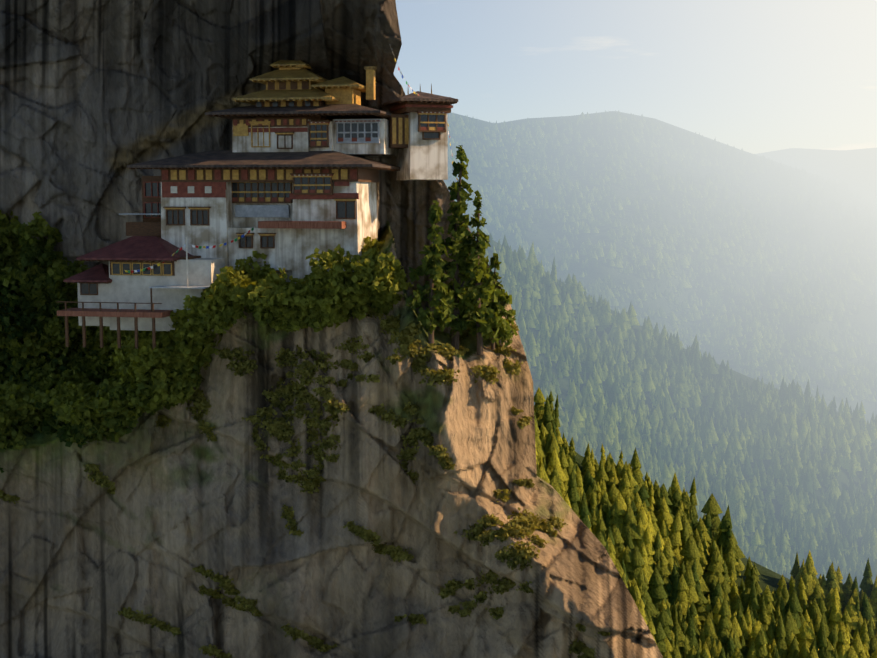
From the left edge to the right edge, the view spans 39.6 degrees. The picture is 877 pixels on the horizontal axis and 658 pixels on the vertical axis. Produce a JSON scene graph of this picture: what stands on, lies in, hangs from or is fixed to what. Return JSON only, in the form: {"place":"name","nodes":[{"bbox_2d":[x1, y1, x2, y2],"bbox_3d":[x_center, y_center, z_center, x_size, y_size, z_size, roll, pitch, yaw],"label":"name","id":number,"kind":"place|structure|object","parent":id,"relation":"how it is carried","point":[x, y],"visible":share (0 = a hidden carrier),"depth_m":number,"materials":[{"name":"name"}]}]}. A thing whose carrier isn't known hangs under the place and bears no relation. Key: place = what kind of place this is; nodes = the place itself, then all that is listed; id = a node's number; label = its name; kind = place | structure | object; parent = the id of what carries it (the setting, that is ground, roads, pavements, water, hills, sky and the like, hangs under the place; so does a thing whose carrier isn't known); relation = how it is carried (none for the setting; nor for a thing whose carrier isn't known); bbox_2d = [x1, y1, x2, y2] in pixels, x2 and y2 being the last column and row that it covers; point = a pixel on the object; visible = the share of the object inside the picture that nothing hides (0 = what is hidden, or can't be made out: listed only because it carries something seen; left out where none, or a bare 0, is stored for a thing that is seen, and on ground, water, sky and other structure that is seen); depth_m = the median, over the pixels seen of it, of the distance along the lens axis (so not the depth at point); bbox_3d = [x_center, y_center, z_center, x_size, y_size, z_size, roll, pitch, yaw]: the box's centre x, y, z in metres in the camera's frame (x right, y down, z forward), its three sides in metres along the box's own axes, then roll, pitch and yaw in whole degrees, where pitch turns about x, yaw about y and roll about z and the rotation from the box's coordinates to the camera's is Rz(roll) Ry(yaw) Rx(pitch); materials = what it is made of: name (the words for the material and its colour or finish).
{"place":"outdoors","nodes":[
{"label":"outdoors","id":0,"kind":"place"},
{"bbox_2d":[0,0,662,657],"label":"cliff rock","id":1,"kind":"object","parent":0,"point":[98,98],"visible":0.52,"depth_m":139.99,"materials":[{"name":"grey stone"}]},
{"bbox_2d":[0,209,413,472],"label":"shrubs","id":2,"kind":"object","parent":1,"relation":"on","point":[57,383],"visible":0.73,"depth_m":139.81,"materials":[{"name":"green plant"}]},
{"bbox_2d":[57,60,457,348],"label":"monastery","id":3,"kind":"structure","parent":1,"relation":"on","point":[291,177],"depth_m":141.11,"materials":[{"name":"paint"}]},
{"bbox_2d":[125,46,457,272],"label":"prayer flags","id":4,"kind":"object","parent":1,"relation":"on","point":[184,245],"visible":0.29,"depth_m":138.10,"materials":[{"name":"multicoloured fabric"}]},
{"bbox_2d":[0,306,609,657],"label":"shrubs","id":5,"kind":"object","parent":1,"relation":"on","point":[529,523],"visible":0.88,"depth_m":133.19,"materials":[{"name":"green plant"}]},
{"bbox_2d":[405,145,517,354],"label":"pine","id":6,"kind":"object","parent":1,"relation":"on","point":[487,294],"depth_m":132.64,"materials":[{"name":"green plant"}]},
{"bbox_2d":[394,0,876,153],"label":"sky","id":7,"kind":"structure","parent":0,"point":[752,76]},
{"bbox_2d":[443,110,876,423],"bbox_3d":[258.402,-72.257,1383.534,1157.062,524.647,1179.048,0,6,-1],"label":"mountain terrain","id":8,"kind":"structure","parent":0,"point":[865,319],"depth_m":1677.95,"materials":[{"name":"green plant"}]},
{"bbox_2d":[538,426,789,594],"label":"hillside terrain","id":9,"kind":"structure","parent":0,"point":[769,578],"depth_m":469.45,"materials":[{"name":"green plant"}]},
{"bbox_2d":[534,388,876,657],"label":"forest trees","id":10,"kind":"object","parent":9,"relation":"on","point":[679,566],"visible":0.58,"depth_m":434.98,"materials":[{"name":"green plant"}]},
{"bbox_2d":[475,230,875,576],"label":"hillside terrain","id":11,"kind":"structure","parent":0,"point":[843,478],"depth_m":1082.60,"materials":[{"name":"green plant"}]},
{"bbox_2d":[468,218,876,591],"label":"forest trees","id":12,"kind":"object","parent":11,"relation":"on","point":[845,439],"visible":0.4,"depth_m":1066.08,"materials":[{"name":"green plant"}]},
{"bbox_2d":[756,148,876,192],"bbox_3d":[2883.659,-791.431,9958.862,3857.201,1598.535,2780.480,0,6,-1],"label":"mountain terrain","id":13,"kind":"structure","parent":0,"point":[856,167],"depth_m":11031.75,"materials":[{"name":"grey"}]}
]}

